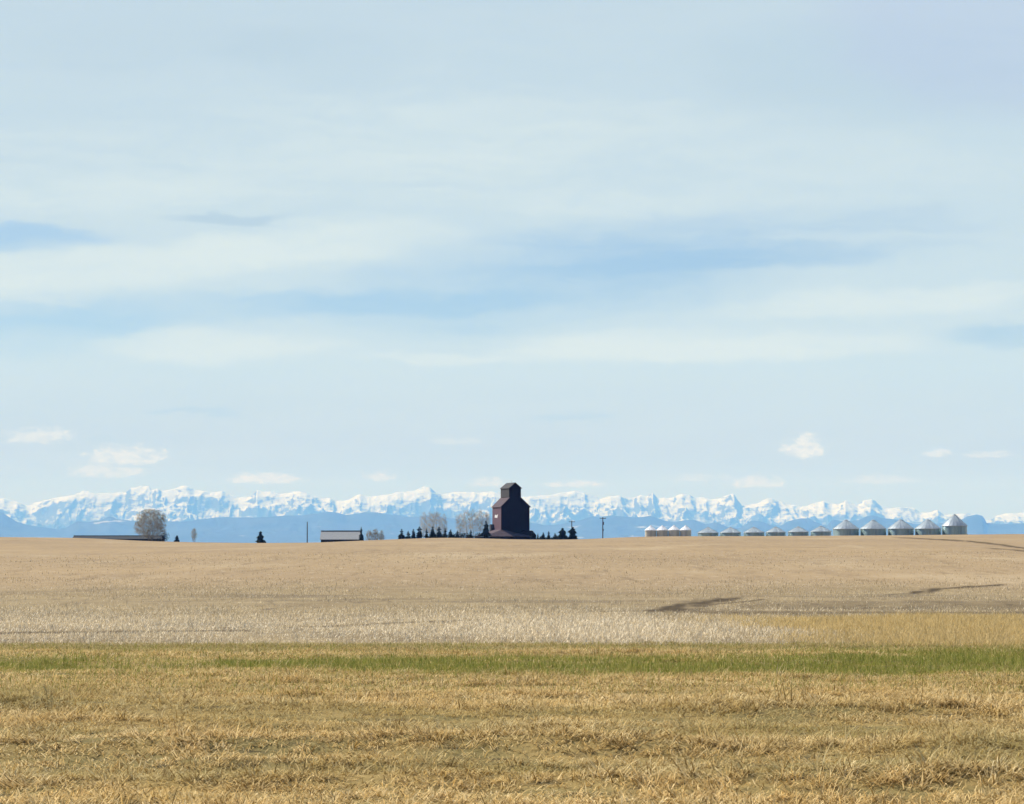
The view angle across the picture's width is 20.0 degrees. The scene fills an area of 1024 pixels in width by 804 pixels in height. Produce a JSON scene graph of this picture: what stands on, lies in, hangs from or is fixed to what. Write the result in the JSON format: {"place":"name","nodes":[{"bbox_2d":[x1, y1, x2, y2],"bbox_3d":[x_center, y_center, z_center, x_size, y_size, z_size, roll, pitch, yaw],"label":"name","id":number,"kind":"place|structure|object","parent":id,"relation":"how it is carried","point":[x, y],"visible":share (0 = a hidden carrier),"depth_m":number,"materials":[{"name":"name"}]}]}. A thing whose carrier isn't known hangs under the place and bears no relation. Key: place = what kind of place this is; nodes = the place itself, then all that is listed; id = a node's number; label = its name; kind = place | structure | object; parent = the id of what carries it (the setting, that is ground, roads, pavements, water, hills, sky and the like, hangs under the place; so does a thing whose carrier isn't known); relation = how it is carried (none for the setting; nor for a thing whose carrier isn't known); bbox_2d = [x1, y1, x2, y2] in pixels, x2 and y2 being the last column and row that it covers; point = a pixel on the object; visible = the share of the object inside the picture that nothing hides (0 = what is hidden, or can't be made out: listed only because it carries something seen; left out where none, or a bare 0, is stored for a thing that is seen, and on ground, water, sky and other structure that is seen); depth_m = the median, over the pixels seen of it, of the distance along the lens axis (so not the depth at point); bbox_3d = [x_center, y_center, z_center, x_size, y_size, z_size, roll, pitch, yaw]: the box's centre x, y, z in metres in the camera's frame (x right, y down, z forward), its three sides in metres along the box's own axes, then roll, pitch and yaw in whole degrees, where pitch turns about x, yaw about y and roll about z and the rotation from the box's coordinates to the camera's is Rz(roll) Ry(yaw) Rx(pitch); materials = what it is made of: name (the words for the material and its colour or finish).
{"place":"outdoors","nodes":[
{"label":"outdoors","id":0,"kind":"place"},
{"bbox_2d":[0,534,1023,803],"bbox_3d":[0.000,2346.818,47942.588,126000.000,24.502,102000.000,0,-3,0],"label":"ground","id":1,"kind":"structure","parent":0,"point":[830,550],"depth_m":108.56,"materials":[{"name":"beige plant"}]},
{"bbox_2d":[73,535,165,540],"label":"long low shed","id":2,"kind":"structure","parent":1,"relation":"on","point":[129,537],"depth_m":1145.22,"materials":[{"name":"metal"}]},
{"bbox_2d":[134,509,166,540],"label":"round bare tree","id":3,"kind":"object","parent":1,"relation":"on","point":[152,526],"visible":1,"depth_m":1097.99,"materials":[{"name":"grey plant"}]},
{"bbox_2d":[157,533,169,540],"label":"dark shrub","id":4,"kind":"object","parent":1,"relation":"on","point":[164,536],"visible":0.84,"depth_m":1102.42,"materials":[{"name":"grey plant"}]},
{"bbox_2d":[191,528,197,541],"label":"slim bare tree","id":5,"kind":"object","parent":1,"relation":"on","point":[192,531],"visible":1,"depth_m":1298.32,"materials":[{"name":"grey plant"}]},
{"bbox_2d":[255,531,265,542],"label":"lone spruce","id":6,"kind":"object","parent":1,"relation":"on","point":[260,537],"visible":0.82,"depth_m":1097.86,"materials":[{"name":"green plant"}]},
{"bbox_2d":[320,530,360,541],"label":"grey roofed shed","id":7,"kind":"structure","parent":1,"relation":"on","point":[337,535],"depth_m":1125.06,"materials":[{"name":"metal"}]},
{"bbox_2d":[359,529,363,540],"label":"evergreen tree","id":8,"kind":"object","parent":1,"relation":"on","point":[361,536],"visible":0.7,"depth_m":1118.28,"materials":[{"name":"green plant"}]},
{"bbox_2d":[365,530,373,539],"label":"bare tree","id":9,"kind":"object","parent":1,"relation":"on","point":[369,534],"visible":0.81,"depth_m":1178.40,"materials":[{"name":"grey plant"}]},
{"bbox_2d":[371,529,378,539],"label":"bare tree","id":10,"kind":"object","parent":1,"relation":"on","point":[375,534],"visible":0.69,"depth_m":1178.61,"materials":[{"name":"grey plant"}]},
{"bbox_2d":[379,531,384,539],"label":"bare tree","id":11,"kind":"object","parent":1,"relation":"on","point":[381,535],"visible":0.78,"depth_m":1178.45,"materials":[{"name":"grey plant"}]},
{"bbox_2d":[398,529,405,538],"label":"row spruce","id":12,"kind":"object","parent":1,"relation":"on","point":[401,536],"visible":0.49,"depth_m":1154.25,"materials":[{"name":"green plant"}]},
{"bbox_2d":[416,527,422,537],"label":"row spruce","id":13,"kind":"object","parent":1,"relation":"on","point":[419,533],"visible":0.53,"depth_m":1160.12,"materials":[{"name":"green plant"}]},
{"bbox_2d":[418,511,427,537],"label":"bare poplar","id":14,"kind":"object","parent":1,"relation":"on","point":[424,524],"visible":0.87,"depth_m":1219.77,"materials":[{"name":"grey plant"}]},
{"bbox_2d":[425,511,435,532],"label":"bare poplar","id":15,"kind":"object","parent":1,"relation":"on","point":[430,524],"visible":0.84,"depth_m":1215.10,"materials":[{"name":"grey plant"}]},
{"bbox_2d":[427,526,437,537],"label":"row spruce","id":16,"kind":"object","parent":1,"relation":"on","point":[432,534],"visible":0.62,"depth_m":1153.03,"materials":[{"name":"green plant"}]},
{"bbox_2d":[431,511,440,531],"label":"bare poplar","id":17,"kind":"object","parent":1,"relation":"on","point":[435,516],"visible":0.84,"depth_m":1219.33,"materials":[{"name":"grey plant"}]},
{"bbox_2d":[436,528,441,537],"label":"row spruce","id":18,"kind":"object","parent":1,"relation":"on","point":[438,534],"visible":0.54,"depth_m":1160.56,"materials":[{"name":"green plant"}]},
{"bbox_2d":[439,514,447,533],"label":"bare poplar","id":19,"kind":"object","parent":1,"relation":"on","point":[442,524],"visible":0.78,"depth_m":1216.44,"materials":[{"name":"grey plant"}]},
{"bbox_2d":[441,532,480,537],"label":"hedge","id":20,"kind":"object","parent":1,"relation":"on","point":[462,536],"visible":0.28,"depth_m":1166.32,"materials":[{"name":"green plant"}]},
{"bbox_2d":[455,514,466,535],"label":"bare poplar","id":21,"kind":"object","parent":1,"relation":"on","point":[458,528],"visible":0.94,"depth_m":1216.20,"materials":[{"name":"grey plant"}]},
{"bbox_2d":[461,510,471,533],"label":"bare poplar","id":22,"kind":"object","parent":1,"relation":"on","point":[466,522],"visible":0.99,"depth_m":1210.44,"materials":[{"name":"grey plant"}]},
{"bbox_2d":[469,509,478,537],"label":"bare poplar","id":23,"kind":"object","parent":1,"relation":"on","point":[470,527],"visible":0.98,"depth_m":1206.09,"materials":[{"name":"grey plant"}]},
{"bbox_2d":[475,508,483,533],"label":"bare poplar","id":24,"kind":"object","parent":1,"relation":"on","point":[480,524],"visible":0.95,"depth_m":1207.93,"materials":[{"name":"grey plant"}]},
{"bbox_2d":[479,521,491,538],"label":"row spruce","id":25,"kind":"object","parent":1,"relation":"on","point":[486,534],"visible":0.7,"depth_m":1158.77,"materials":[{"name":"green plant"}]},
{"bbox_2d":[482,511,490,527],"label":"bare poplar","id":26,"kind":"object","parent":1,"relation":"on","point":[487,517],"visible":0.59,"depth_m":1208.11,"materials":[{"name":"grey plant"}]},
{"bbox_2d":[475,480,535,539],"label":"grain elevator","id":27,"kind":"object","parent":1,"relation":"on","point":[510,512],"visible":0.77,"depth_m":1195.49,"materials":[{"name":"wood"}]},
{"bbox_2d":[0,639,1023,803],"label":"dry grass","id":28,"kind":"structure","parent":1,"relation":"on","point":[985,734],"depth_m":34.92,"materials":[{"name":"yellow plant"}]},
{"bbox_2d":[0,639,1023,696],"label":"green grass","id":29,"kind":"structure","parent":1,"relation":"on","point":[945,661],"depth_m":51.72,"materials":[{"name":"green plant"}]},
{"bbox_2d":[0,548,1023,645],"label":"field stubble","id":30,"kind":"object","parent":1,"relation":"on","point":[609,630],"visible":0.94,"depth_m":81.61,"materials":[{"name":"beige plant"}]},
{"bbox_2d":[557,528,567,539],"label":"dense evergreen","id":31,"kind":"object","parent":1,"relation":"on","point":[562,533],"visible":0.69,"depth_m":1158.17,"materials":[{"name":"green plant"}]},
{"bbox_2d":[568,527,577,538],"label":"dense evergreen","id":32,"kind":"object","parent":1,"relation":"on","point":[572,533],"visible":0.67,"depth_m":1158.10,"materials":[{"name":"green plant"}]},
{"bbox_2d":[600,517,605,537],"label":"utility pole","id":33,"kind":"object","parent":1,"relation":"on","point":[602,518],"visible":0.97,"depth_m":1138.66,"materials":[{"name":"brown wood"}]},
{"bbox_2d":[645,525,655,536],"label":"white bin","id":34,"kind":"object","parent":1,"relation":"on","point":[650,530],"visible":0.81,"depth_m":1186.95,"materials":[{"name":"silver metal"}]},
{"bbox_2d":[656,525,667,535],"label":"white bin","id":35,"kind":"object","parent":1,"relation":"on","point":[662,530],"visible":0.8,"depth_m":1187.01,"materials":[{"name":"silver metal"}]},
{"bbox_2d":[668,525,679,535],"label":"white bin","id":36,"kind":"object","parent":1,"relation":"on","point":[673,530],"visible":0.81,"depth_m":1187.08,"materials":[{"name":"silver metal"}]},
{"bbox_2d":[680,525,690,535],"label":"white bin","id":37,"kind":"object","parent":1,"relation":"on","point":[685,530],"visible":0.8,"depth_m":1186.99,"materials":[{"name":"silver metal"}]},
{"bbox_2d":[697,527,717,535],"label":"steel bin","id":38,"kind":"object","parent":1,"relation":"on","point":[707,531],"visible":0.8,"depth_m":1175.76,"materials":[{"name":"silver metal"}]},
{"bbox_2d":[720,527,740,535],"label":"steel bin","id":39,"kind":"object","parent":1,"relation":"on","point":[729,531],"visible":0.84,"depth_m":1175.86,"materials":[{"name":"silver metal"}]},
{"bbox_2d":[743,527,764,535],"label":"steel bin","id":40,"kind":"object","parent":1,"relation":"on","point":[753,531],"visible":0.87,"depth_m":1175.81,"materials":[{"name":"silver metal"}]},
{"bbox_2d":[766,526,785,535],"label":"steel bin","id":41,"kind":"object","parent":1,"relation":"on","point":[775,531],"visible":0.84,"depth_m":1175.99,"materials":[{"name":"silver metal"}]},
{"bbox_2d":[788,526,808,535],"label":"steel bin","id":42,"kind":"object","parent":1,"relation":"on","point":[797,531],"visible":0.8,"depth_m":1175.86,"materials":[{"name":"silver metal"}]},
{"bbox_2d":[810,526,831,535],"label":"steel bin","id":43,"kind":"object","parent":1,"relation":"on","point":[820,531],"visible":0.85,"depth_m":1175.75,"materials":[{"name":"silver metal"}]},
{"bbox_2d":[833,520,858,535],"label":"steel bin","id":44,"kind":"object","parent":1,"relation":"on","point":[846,528],"visible":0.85,"depth_m":995.77,"materials":[{"name":"silver metal"}]},
{"bbox_2d":[670,610,1023,646],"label":"tall dry grass","id":45,"kind":"structure","parent":1,"relation":"on","point":[949,629],"depth_m":71.91,"materials":[{"name":"beige plant"}]},
{"bbox_2d":[860,520,885,534],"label":"steel bin","id":46,"kind":"object","parent":1,"relation":"on","point":[873,527],"visible":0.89,"depth_m":995.86,"materials":[{"name":"silver metal"}]},
{"bbox_2d":[888,519,913,534],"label":"steel bin","id":47,"kind":"object","parent":1,"relation":"on","point":[900,527],"visible":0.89,"depth_m":995.96,"materials":[{"name":"silver metal"}]},
{"bbox_2d":[915,519,940,534],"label":"steel bin","id":48,"kind":"object","parent":1,"relation":"on","point":[927,527],"visible":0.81,"depth_m":995.89,"materials":[{"name":"silver metal"}]},
{"bbox_2d":[942,514,966,534],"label":"steel bin","id":49,"kind":"object","parent":1,"relation":"on","point":[954,524],"visible":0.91,"depth_m":995.92,"materials":[{"name":"silver metal"}]},
{"bbox_2d":[0,485,1023,528],"bbox_3d":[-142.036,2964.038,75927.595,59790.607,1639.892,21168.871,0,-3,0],"label":"mountains","id":50,"kind":"structure","parent":0,"point":[184,503],"depth_m":76947.38,"materials":[{"name":"white snow"}]},
{"bbox_2d":[0,512,1023,542],"bbox_3d":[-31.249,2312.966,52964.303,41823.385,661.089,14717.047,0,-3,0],"label":"hills","id":51,"kind":"structure","parent":0,"point":[283,529],"depth_m":52741.09,"materials":[{"name":"blue"}]},
{"bbox_2d":[0,0,1023,519],"label":"sky","id":52,"kind":"structure","parent":0,"point":[754,251],"materials":[{"name":"blue"}]}
]}

